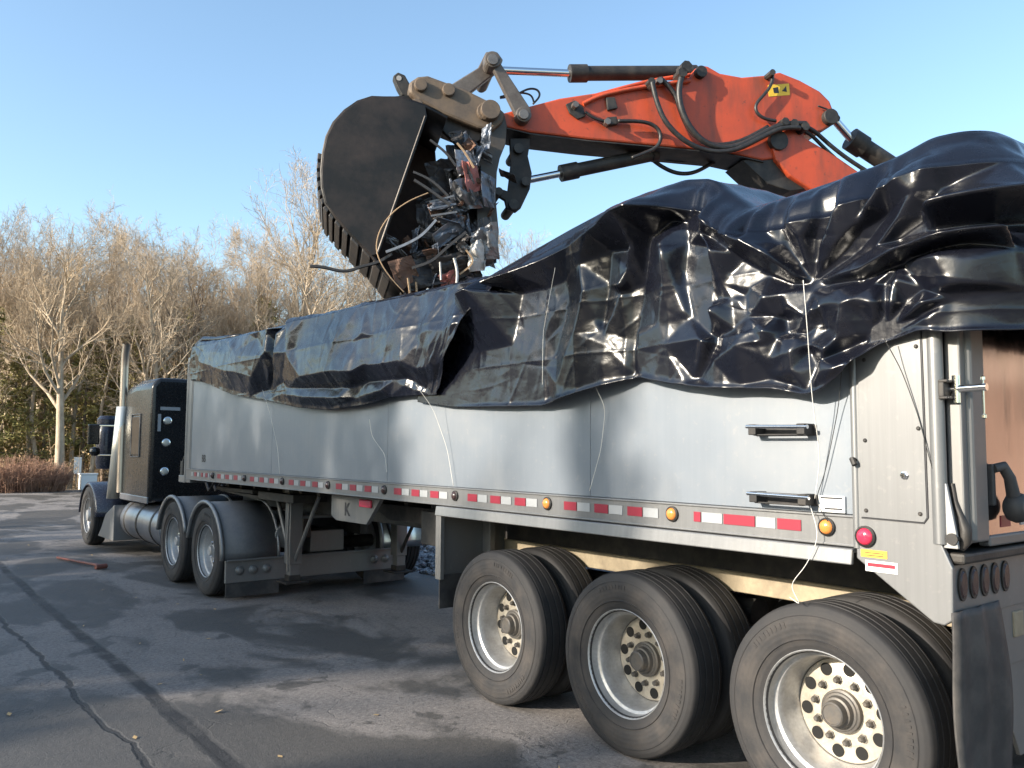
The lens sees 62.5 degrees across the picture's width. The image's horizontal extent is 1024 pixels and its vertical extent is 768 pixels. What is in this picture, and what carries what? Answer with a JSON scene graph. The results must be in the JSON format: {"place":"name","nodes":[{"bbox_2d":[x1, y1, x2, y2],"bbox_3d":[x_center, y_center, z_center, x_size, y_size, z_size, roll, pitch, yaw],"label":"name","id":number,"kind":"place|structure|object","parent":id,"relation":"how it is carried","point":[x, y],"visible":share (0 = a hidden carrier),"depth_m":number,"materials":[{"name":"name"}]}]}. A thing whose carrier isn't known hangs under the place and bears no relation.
{"place":"outdoors","nodes":[
{"label":"outdoors","id":0,"kind":"place"},
{"bbox_2d":[14,376,135,489],"bbox_3d":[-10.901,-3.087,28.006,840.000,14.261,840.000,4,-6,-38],"label":"ground","id":1,"kind":"structure","parent":0,"point":[73,486],"depth_m":42.27,"materials":[{"name":"brown soil"}]},
{"bbox_2d":[0,360,22,461],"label":"pine tree","id":2,"kind":"object","parent":1,"relation":"on","point":[4,417],"visible":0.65,"depth_m":34.19,"materials":[{"name":"green plant"}]},
{"bbox_2d":[0,351,54,468],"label":"pine tree","id":3,"kind":"object","parent":1,"relation":"on","point":[21,400],"visible":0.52,"depth_m":35.15,"materials":[{"name":"green plant"}]},
{"bbox_2d":[0,244,55,431],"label":"bare tree","id":4,"kind":"object","parent":1,"relation":"on","point":[1,427],"visible":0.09,"depth_m":38.80,"materials":[{"name":"brown plant"}]},
{"bbox_2d":[0,306,65,463],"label":"pine tree","id":5,"kind":"object","parent":1,"relation":"on","point":[11,369],"visible":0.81,"depth_m":34.66,"materials":[{"name":"green plant"}]},
{"bbox_2d":[0,215,66,385],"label":"bare tree","id":6,"kind":"object","parent":1,"relation":"on","point":[27,254],"visible":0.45,"depth_m":36.52,"materials":[{"name":"brown plant"}]},
{"bbox_2d":[1,233,65,351],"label":"bare tree","id":7,"kind":"object","parent":1,"relation":"on","point":[33,256],"visible":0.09,"depth_m":49.42,"materials":[{"name":"brown plant"}]},
{"bbox_2d":[0,208,76,466],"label":"bare tree","id":8,"kind":"object","parent":1,"relation":"on","point":[33,442],"visible":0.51,"depth_m":35.74,"materials":[{"name":"grey plant"}]},
{"bbox_2d":[0,199,82,387],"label":"bare tree","id":9,"kind":"object","parent":1,"relation":"on","point":[7,226],"visible":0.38,"depth_m":37.97,"materials":[{"name":"brown plant"}]},
{"bbox_2d":[0,347,87,486],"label":"pine tree","id":10,"kind":"object","parent":1,"relation":"on","point":[50,403],"visible":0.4,"depth_m":35.66,"materials":[{"name":"green plant"}]},
{"bbox_2d":[1,203,99,463],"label":"bare tree","id":11,"kind":"object","parent":1,"relation":"on","point":[27,417],"visible":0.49,"depth_m":36.38,"materials":[{"name":"grey plant"}]},
{"bbox_2d":[26,349,77,434],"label":"young tree","id":12,"kind":"object","parent":1,"relation":"on","point":[49,432],"visible":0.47,"depth_m":35.99,"materials":[{"name":"green plant"}]},
{"bbox_2d":[0,227,105,464],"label":"bare tree","id":13,"kind":"object","parent":1,"relation":"on","point":[25,344],"visible":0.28,"depth_m":36.34,"materials":[{"name":"brown plant"}]},
{"bbox_2d":[1,213,104,471],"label":"bare tree","id":14,"kind":"object","parent":1,"relation":"on","point":[38,401],"visible":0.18,"depth_m":39.70,"materials":[{"name":"brown plant"}]},
{"bbox_2d":[0,411,107,489],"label":"undergrowth","id":15,"kind":"object","parent":1,"relation":"on","point":[65,460],"depth_m":35.57,"materials":[{"name":"beige"}]},
{"bbox_2d":[1,421,108,481],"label":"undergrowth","id":16,"kind":"object","parent":1,"relation":"on","point":[5,449],"visible":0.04,"depth_m":35.44,"materials":[{"name":"plant"}]},
{"bbox_2d":[32,335,115,472],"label":"pine tree","id":17,"kind":"object","parent":1,"relation":"on","point":[92,411],"visible":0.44,"depth_m":36.42,"materials":[{"name":"green plant"}]},
{"bbox_2d":[0,201,150,486],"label":"bare tree","id":18,"kind":"object","parent":1,"relation":"on","point":[59,388],"visible":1,"depth_m":33.40,"materials":[{"name":"brown plant"}]},
{"bbox_2d":[15,231,136,480],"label":"bare tree","id":19,"kind":"object","parent":1,"relation":"on","point":[65,390],"visible":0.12,"depth_m":41.05,"materials":[{"name":"brown plant"}]},
{"bbox_2d":[74,457,81,488],"bbox_3d":[-17.712,3.632,34.382,0.280,1.300,0.080,4,-6,-38],"label":"sign post","id":20,"kind":"object","parent":1,"relation":"on","point":[78,460],"visible":0.85,"depth_m":34.36,"materials":[{"name":"metal"}]},
{"bbox_2d":[45,326,131,480],"bbox_3d":[-17.964,0.973,37.892,4.474,7.431,4.374,0,-4,9],"label":"pine tree","id":21,"kind":"object","parent":1,"relation":"on","point":[101,386],"visible":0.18,"depth_m":37.65,"materials":[{"name":"green plant"}]},
{"bbox_2d":[55,244,139,488],"bbox_3d":[-18.480,-0.892,37.441,3.659,11.038,2.886,4,-5,-36],"label":"bare tree","id":22,"kind":"object","parent":1,"relation":"on","point":[79,390],"visible":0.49,"depth_m":37.10,"materials":[{"name":"grey plant"}]},
{"bbox_2d":[33,187,199,480],"bbox_3d":[-17.977,-2.446,39.216,7.593,14.299,6.157,2,-5,-23],"label":"bare tree","id":23,"kind":"object","parent":1,"relation":"on","point":[111,270],"visible":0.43,"depth_m":39.11,"materials":[{"name":"brown plant"}]},
{"bbox_2d":[83,244,154,384],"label":"bare tree","id":24,"kind":"object","parent":1,"relation":"on","point":[120,294],"visible":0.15,"depth_m":39.53,"materials":[{"name":"brown plant"}]},
{"bbox_2d":[87,316,151,456],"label":"pine tree","id":25,"kind":"object","parent":1,"relation":"on","point":[135,351],"visible":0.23,"depth_m":36.98,"materials":[{"name":"plant"}]},
{"bbox_2d":[60,214,186,388],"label":"bare tree","id":26,"kind":"object","parent":1,"relation":"on","point":[128,245],"visible":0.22,"depth_m":41.63,"materials":[{"name":"brown plant"}]},
{"bbox_2d":[86,238,167,472],"bbox_3d":[-16.722,-1.039,36.817,3.734,11.265,2.945,0,-4,5],"label":"bare tree","id":27,"kind":"object","parent":1,"relation":"on","point":[92,465],"visible":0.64,"depth_m":36.46,"materials":[{"name":"grey plant"}]},
{"bbox_2d":[92,287,168,387],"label":"young tree","id":28,"kind":"object","parent":1,"relation":"on","point":[124,334],"visible":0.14,"depth_m":38.54,"materials":[{"name":"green plant"}]},
{"bbox_2d":[68,212,227,415],"bbox_3d":[-15.409,-1.362,35.363,6.295,11.736,6.299,1,-4,-3],"label":"bare tree","id":29,"kind":"object","parent":1,"relation":"on","point":[155,367],"visible":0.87,"depth_m":35.53,"materials":[{"name":"brown plant"}]},
{"bbox_2d":[114,254,193,377],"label":"bare tree","id":30,"kind":"object","parent":1,"relation":"on","point":[172,319],"visible":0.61,"depth_m":36.15,"materials":[{"name":"brown plant"}]},
{"bbox_2d":[115,247,201,378],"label":"bare tree","id":31,"kind":"object","parent":1,"relation":"on","point":[164,303],"visible":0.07,"depth_m":43.40,"materials":[{"name":"brown plant"}]},
{"bbox_2d":[92,211,247,377],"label":"bare tree","id":32,"kind":"object","parent":1,"relation":"on","point":[163,244],"visible":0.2,"depth_m":41.11,"materials":[{"name":"brown plant"}]},
{"bbox_2d":[149,307,202,378],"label":"pine tree","id":33,"kind":"object","parent":1,"relation":"on","point":[195,342],"visible":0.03,"depth_m":38.35,"materials":[{"name":"plant"}]},
{"bbox_2d":[120,207,248,378],"bbox_3d":[-14.661,-1.721,37.304,5.485,12.739,6.765,-1,-5,14],"label":"bare tree","id":34,"kind":"object","parent":1,"relation":"on","point":[202,290],"visible":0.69,"depth_m":37.63,"materials":[{"name":"brown plant"}]},
{"bbox_2d":[169,225,235,341],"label":"bare tree","id":35,"kind":"object","parent":1,"relation":"on","point":[197,240],"visible":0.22,"depth_m":40.48,"materials":[{"name":"brown plant"}]},
{"bbox_2d":[144,238,266,378],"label":"bare tree","id":36,"kind":"object","parent":1,"relation":"on","point":[216,284],"visible":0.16,"depth_m":42.55,"materials":[{"name":"brown plant"}]},
{"bbox_2d":[200,265,255,335],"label":"bare tree","id":37,"kind":"object","parent":1,"relation":"on","point":[231,301],"visible":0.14,"depth_m":40.93,"materials":[{"name":"brown plant"}]},
{"bbox_2d":[204,283,261,336],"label":"bare tree","id":38,"kind":"object","parent":1,"relation":"on","point":[227,329],"visible":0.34,"depth_m":37.91,"materials":[{"name":"brown plant"}]},
{"bbox_2d":[204,239,284,335],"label":"bare tree","id":39,"kind":"object","parent":1,"relation":"on","point":[243,296],"visible":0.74,"depth_m":39.33,"materials":[{"name":"brown plant"}]},
{"bbox_2d":[211,260,284,333],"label":"bare tree","id":40,"kind":"object","parent":1,"relation":"on","point":[232,295],"visible":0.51,"depth_m":39.72,"materials":[{"name":"brown plant"}]},
{"bbox_2d":[196,222,312,335],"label":"bare tree","id":41,"kind":"object","parent":1,"relation":"on","point":[262,288],"visible":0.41,"depth_m":41.76,"materials":[{"name":"brown plant"}]},
{"bbox_2d":[216,213,303,329],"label":"bare tree","id":42,"kind":"object","parent":1,"relation":"on","point":[251,244],"visible":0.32,"depth_m":45.05,"materials":[{"name":"brown plant"}]},
{"bbox_2d":[246,297,279,330],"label":"bare tree","id":43,"kind":"object","parent":1,"relation":"on","point":[267,317],"visible":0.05,"depth_m":40.62,"materials":[{"name":"brown plant"}]},
{"bbox_2d":[264,260,312,327],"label":"bare tree","id":44,"kind":"object","parent":1,"relation":"on","point":[288,301],"visible":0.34,"depth_m":38.87,"materials":[{"name":"brown plant"}]},
{"bbox_2d":[241,144,357,316],"bbox_3d":[-9.546,-3.344,39.596,7.051,16.479,8.965,0,-4,7],"label":"bare tree","id":45,"kind":"object","parent":1,"relation":"on","point":[316,233],"visible":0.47,"depth_m":39.85,"materials":[{"name":"brown plant"}]},
{"bbox_2d":[252,223,346,325],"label":"bare tree","id":46,"kind":"object","parent":1,"relation":"on","point":[329,273],"visible":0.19,"depth_m":44.87,"materials":[{"name":"brown plant"}]},
{"bbox_2d":[234,224,373,331],"bbox_3d":[-9.181,-1.455,37.981,6.669,12.426,6.665,2,-5,-25],"label":"bare tree","id":47,"kind":"object","parent":1,"relation":"on","point":[329,296],"visible":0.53,"depth_m":37.79,"materials":[{"name":"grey plant"}]},
{"bbox_2d":[295,248,378,311],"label":"bare tree","id":48,"kind":"object","parent":1,"relation":"on","point":[341,284],"visible":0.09,"depth_m":44.80,"materials":[{"name":"brown plant"}]},
{"bbox_2d":[322,256,376,311],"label":"bare tree","id":49,"kind":"object","parent":1,"relation":"on","point":[354,290],"visible":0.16,"depth_m":42.05,"materials":[{"name":"brown plant"}]},
{"bbox_2d":[327,250,382,307],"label":"bare tree","id":50,"kind":"object","parent":1,"relation":"on","point":[374,289],"visible":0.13,"depth_m":42.86,"materials":[{"name":"brown plant"}]},
{"bbox_2d":[483,221,550,276],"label":"bare tree","id":51,"kind":"object","parent":1,"relation":"on","point":[500,243],"visible":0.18,"depth_m":43.82,"materials":[{"name":"brown plant"}]},
{"bbox_2d":[475,143,486,166],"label":"scrap sheet","id":52,"kind":"object","parent":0,"point":[479,150],"visible":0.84,"depth_m":8.70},
{"bbox_2d":[473,145,491,163],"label":"scrap sheet","id":53,"kind":"object","parent":52,"relation":"on","point":[486,155],"visible":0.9,"depth_m":8.77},
{"bbox_2d":[481,122,491,149],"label":"scrap sheet","id":54,"kind":"object","parent":53,"relation":"on","point":[486,135],"visible":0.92,"depth_m":8.75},
{"bbox_2d":[0,490,1023,767],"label":"parking lot","id":55,"kind":"structure","parent":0,"point":[100,668],"depth_m":6.41,"materials":[{"name":"asphalt"}]},
{"bbox_2d":[0,449,80,492],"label":"shrub","id":56,"kind":"object","parent":55,"relation":"on","point":[22,479],"visible":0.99,"depth_m":31.86,"materials":[{"name":"plant"}]},
{"bbox_2d":[56,556,107,569],"bbox_3d":[-6.456,2.635,12.514,1.619,0.069,0.176,-3,-6,39],"label":"pry bar","id":57,"kind":"object","parent":55,"relation":"on","point":[99,566],"visible":1,"depth_m":12.27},
{"bbox_2d":[78,473,97,489],"bbox_3d":[-17.136,3.935,34.094,0.660,0.660,0.510,4,-6,-38],"label":"utility box","id":58,"kind":"object","parent":55,"relation":"on","point":[85,479],"visible":0.85,"depth_m":33.88,"materials":[{"name":"white"}]},
{"bbox_2d":[79,343,424,597],"bbox_3d":[-4.748,1.029,13.533,2.928,3.464,8.216,4,-6,-38],"label":"semi truck","id":59,"kind":"object","parent":55,"relation":"on","point":[209,538],"visible":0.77,"depth_m":11.24,"materials":[{"name":"black paint"}]},
{"bbox_2d":[412,545,613,575],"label":"crushed gravel","id":60,"kind":"structure","parent":55,"relation":"on","point":[429,560],"depth_m":12.35,"materials":[{"name":"gravel"}]},
{"bbox_2d":[179,330,1023,767],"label":"dump trailer","id":61,"kind":"object","parent":55,"relation":"on","point":[893,636],"visible":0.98,"depth_m":4.54,"materials":[{"name":"metal"}]},
{"bbox_2d":[195,334,239,345],"bbox_3d":[-3.714,-0.410,10.704,0.140,0.483,1.317,5,-6,-44],"label":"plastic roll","id":62,"kind":"object","parent":61,"relation":"on","point":[205,338],"visible":0.27,"depth_m":10.79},
{"bbox_2d":[189,276,491,409],"bbox_3d":[-1.191,-0.152,9.278,2.923,1.012,7.198,4,-6,-38],"label":"tarpaulin","id":63,"kind":"object","parent":61,"relation":"on","point":[365,353],"visible":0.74,"depth_m":7.47,"materials":[{"name":"black plastic"}]},
{"bbox_2d":[418,131,1023,406],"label":"tarpaulin","id":64,"kind":"object","parent":61,"relation":"on","point":[695,282],"visible":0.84,"depth_m":4.15,"materials":[{"name":"black plastic"}]},
{"bbox_2d":[803,280,819,496],"bbox_3d":[1.386,0.029,3.895,0.033,1.000,0.188,-2,-5,29],"label":"tie cord","id":65,"kind":"object","parent":61,"relation":"hanging from","point":[811,388],"visible":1,"depth_m":3.86,"materials":[{"name":"fabric"}]},
{"bbox_2d":[817,372,841,520],"bbox_3d":[1.470,0.290,3.878,0.034,0.702,0.181,2,-5,-22],"label":"tie cord","id":66,"kind":"object","parent":61,"relation":"attached to","point":[830,447],"visible":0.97,"depth_m":3.90,"materials":[{"name":"fabric"}]},
{"bbox_2d":[883,337,931,466],"bbox_3d":[1.710,0.192,3.574,0.237,0.792,0.039,-1,-5,21],"label":"tie cord","id":67,"kind":"object","parent":61,"relation":"attached to","point":[912,400],"visible":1,"depth_m":3.59,"materials":[{"name":"fabric"}]},
{"bbox_2d":[316,51,894,298],"bbox_3d":[4.189,-0.562,10.020,12.736,6.220,3.200,1,-5,-12],"label":"excavator","id":68,"kind":"object","parent":55,"relation":"on","point":[757,132],"visible":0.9,"depth_m":9.30,"materials":[{"name":"orange paint"}]},
{"bbox_2d":[310,253,392,272],"bbox_3d":[-1.559,-1.190,8.216,0.791,0.222,0.031,1,-5,-12],"label":"bar","id":69,"kind":"object","parent":68,"relation":"attached to","point":[354,268],"visible":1,"depth_m":8.20,"materials":[{"name":"metal"}]},
{"bbox_2d":[376,193,427,291],"bbox_3d":[-1.081,-1.402,8.291,0.503,1.014,0.010,1,-5,-12],"label":"wire loop","id":70,"kind":"object","parent":68,"relation":"hanging from","point":[379,233],"visible":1,"depth_m":8.25,"materials":[{"name":"brown metal"}]},
{"bbox_2d":[388,256,418,288],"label":"scrap sheet","id":71,"kind":"object","parent":68,"relation":"on","point":[402,270],"visible":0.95,"depth_m":8.34,"materials":[{"name":"metal"}]},
{"bbox_2d":[386,219,436,252],"bbox_3d":[-0.991,-1.457,8.315,0.500,0.368,0.024,1,-5,-12],"label":"scrap bar","id":72,"kind":"object","parent":68,"relation":"attached to","point":[414,239],"visible":1,"depth_m":8.30,"materials":[{"name":"silver metal"}]},
{"bbox_2d":[413,171,448,195],"bbox_3d":[-0.814,-2.004,8.455,0.366,0.238,0.022,1,-5,-12],"label":"scrap bar","id":73,"kind":"object","parent":68,"relation":"attached to","point":[432,182],"visible":1,"depth_m":8.45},
{"bbox_2d":[415,203,449,248],"bbox_3d":[-0.817,-1.660,8.644,0.370,0.545,0.156,3,-5,-30],"label":"scrap sheet","id":74,"kind":"object","parent":68,"relation":"in","point":[424,218],"visible":0.41,"depth_m":8.59,"materials":[{"name":"metal"}]},
{"bbox_2d":[448,130,464,141],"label":"scrap sheet","id":75,"kind":"object","parent":68,"relation":"on","point":[455,135],"visible":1,"depth_m":8.65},
{"bbox_2d":[427,251,492,286],"bbox_3d":[-0.526,-1.182,8.605,0.732,0.452,0.173,2,-5,-22],"label":"scrap sheet","id":76,"kind":"object","parent":68,"relation":"on","point":[447,262],"visible":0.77,"depth_m":8.54,"materials":[{"name":"metal"}]},
{"bbox_2d":[407,250,446,290],"bbox_3d":[-0.879,-1.139,8.507,0.450,0.438,0.106,2,-5,-21],"label":"scrap sheet","id":77,"kind":"object","parent":76,"relation":"on","point":[425,277],"visible":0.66,"depth_m":8.49,"materials":[{"name":"metal"}]},
{"bbox_2d":[422,248,443,259],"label":"scrap sheet","id":78,"kind":"object","parent":77,"relation":"on","point":[427,253],"visible":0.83,"depth_m":8.51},
{"bbox_2d":[431,242,438,252],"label":"scrap sheet","id":79,"kind":"object","parent":77,"relation":"on","point":[434,246],"visible":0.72,"depth_m":8.50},
{"bbox_2d":[432,213,465,248],"bbox_3d":[-0.637,-1.551,8.536,0.377,0.396,0.069,2,-5,-22],"label":"scrap sheet","id":80,"kind":"object","parent":79,"relation":"on","point":[441,236],"visible":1,"depth_m":8.52,"materials":[{"name":"metal"}]},
{"bbox_2d":[437,217,463,229],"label":"scrap sheet","id":81,"kind":"object","parent":80,"relation":"on","point":[443,221],"visible":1,"depth_m":8.52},
{"bbox_2d":[431,206,455,222],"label":"scrap sheet","id":82,"kind":"object","parent":81,"relation":"on","point":[442,216],"visible":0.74,"depth_m":8.52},
{"bbox_2d":[426,199,454,210],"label":"scrap sheet","id":83,"kind":"object","parent":82,"relation":"on","point":[437,203],"visible":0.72,"depth_m":8.50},
{"bbox_2d":[430,203,455,209],"bbox_3d":[-0.689,-1.774,8.434,0.265,0.087,0.019,1,-5,-12],"label":"scrap bar","id":84,"kind":"object","parent":83,"relation":"on","point":[442,206],"visible":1,"depth_m":8.42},
{"bbox_2d":[413,179,450,205],"bbox_3d":[-0.796,-1.908,8.411,0.376,0.249,0.024,1,-5,-12],"label":"scrap bar","id":85,"kind":"object","parent":84,"relation":"on","point":[432,192],"visible":1,"depth_m":8.40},
{"bbox_2d":[412,243,459,258],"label":"scrap sheet","id":86,"kind":"object","parent":77,"relation":"on","point":[414,255],"visible":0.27,"depth_m":8.61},
{"bbox_2d":[410,225,419,253],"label":"scrap sheet","id":87,"kind":"object","parent":86,"relation":"on","point":[415,232],"visible":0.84,"depth_m":8.54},
{"bbox_2d":[412,231,466,268],"bbox_3d":[-0.723,-1.334,8.403,0.548,0.416,0.026,1,-5,-12],"label":"scrap bar","id":88,"kind":"object","parent":76,"relation":"on","point":[441,252],"visible":1,"depth_m":8.39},
{"bbox_2d":[468,239,485,271],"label":"scrap sheet","id":89,"kind":"object","parent":76,"relation":"on","point":[476,250],"visible":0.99,"depth_m":8.54,"materials":[{"name":"metal"}]},
{"bbox_2d":[470,222,499,259],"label":"scrap sheet","id":90,"kind":"object","parent":89,"relation":"on","point":[487,235],"visible":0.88,"depth_m":8.62,"materials":[{"name":"metal"}]},
{"bbox_2d":[471,216,495,268],"bbox_3d":[-0.278,-1.486,8.761,0.343,0.525,0.100,4,-6,-38],"label":"scrap sheet","id":91,"kind":"object","parent":76,"relation":"on","point":[480,222],"visible":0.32,"depth_m":8.71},
{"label":"scrap sheet","id":92,"kind":"object","parent":76,"relation":"on","visible":0},
{"bbox_2d":[438,270,455,285],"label":"scrap sheet","id":93,"kind":"object","parent":92,"relation":"on","point":[446,277],"visible":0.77,"depth_m":8.53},
{"bbox_2d":[453,169,468,177],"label":"scrap sheet","id":94,"kind":"object","parent":68,"relation":"in","point":[455,172],"visible":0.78,"depth_m":8.64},
{"bbox_2d":[454,149,477,176],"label":"scrap sheet","id":95,"kind":"object","parent":94,"relation":"on","point":[460,155],"visible":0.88,"depth_m":8.56,"materials":[{"name":"silver metal"}]},
{"bbox_2d":[465,213,496,266],"bbox_3d":[-0.392,-1.520,8.986,0.465,0.763,0.136,3,-5,-29],"label":"scrap sheet","id":96,"kind":"object","parent":68,"relation":"on","point":[495,260],"visible":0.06,"depth_m":8.95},
{"bbox_2d":[465,209,475,245],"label":"scrap sheet","id":97,"kind":"object","parent":96,"relation":"on","point":[472,212],"visible":0.06,"depth_m":8.93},
{"bbox_2d":[424,156,457,199],"bbox_3d":[-0.630,-2.118,8.771,0.577,0.520,0.223,4,-6,-38],"label":"scrap sheet","id":98,"kind":"object","parent":97,"relation":"on","point":[432,166],"visible":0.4,"depth_m":8.73,"materials":[{"name":"metal"}]},
{"bbox_2d":[481,171,495,208],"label":"scrap sheet","id":99,"kind":"object","parent":68,"relation":"on","point":[488,192],"visible":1,"depth_m":8.68,"materials":[{"name":"metal"}]},
{"bbox_2d":[499,168,516,182],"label":"scrap sheet","id":100,"kind":"object","parent":68,"relation":"on","point":[509,176],"visible":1,"depth_m":8.89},
{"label":"scrap sheet","id":101,"kind":"object","parent":68,"relation":"in","visible":0},
{"bbox_2d":[426,158,471,226],"bbox_3d":[-0.669,-1.874,8.843,0.507,0.958,0.177,3,-5,-30],"label":"scrap sheet","id":102,"kind":"object","parent":101,"relation":"on","point":[439,175],"visible":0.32,"depth_m":8.75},
{"bbox_2d":[0,0,1023,336],"label":"sky","id":103,"kind":"structure","parent":0,"point":[177,107],"materials":[{"name":"blue"}]},
{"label":"scrap sheet","id":104,"kind":"object","parent":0,"visible":0},
{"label":"scrap sheet","id":105,"kind":"object","parent":104,"relation":"on","visible":0},
{"bbox_2d":[450,177,482,213],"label":"scrap sheet","id":106,"kind":"object","parent":105,"relation":"on","point":[462,195],"visible":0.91,"depth_m":8.59,"materials":[{"name":"metal"}]},
{"bbox_2d":[464,178,475,204],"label":"scrap sheet","id":107,"kind":"object","parent":106,"relation":"on","point":[472,198],"visible":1,"depth_m":8.60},
{"bbox_2d":[462,160,480,191],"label":"scrap sheet","id":108,"kind":"object","parent":107,"relation":"on","point":[475,187],"visible":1,"depth_m":8.58,"materials":[{"name":"metal"}]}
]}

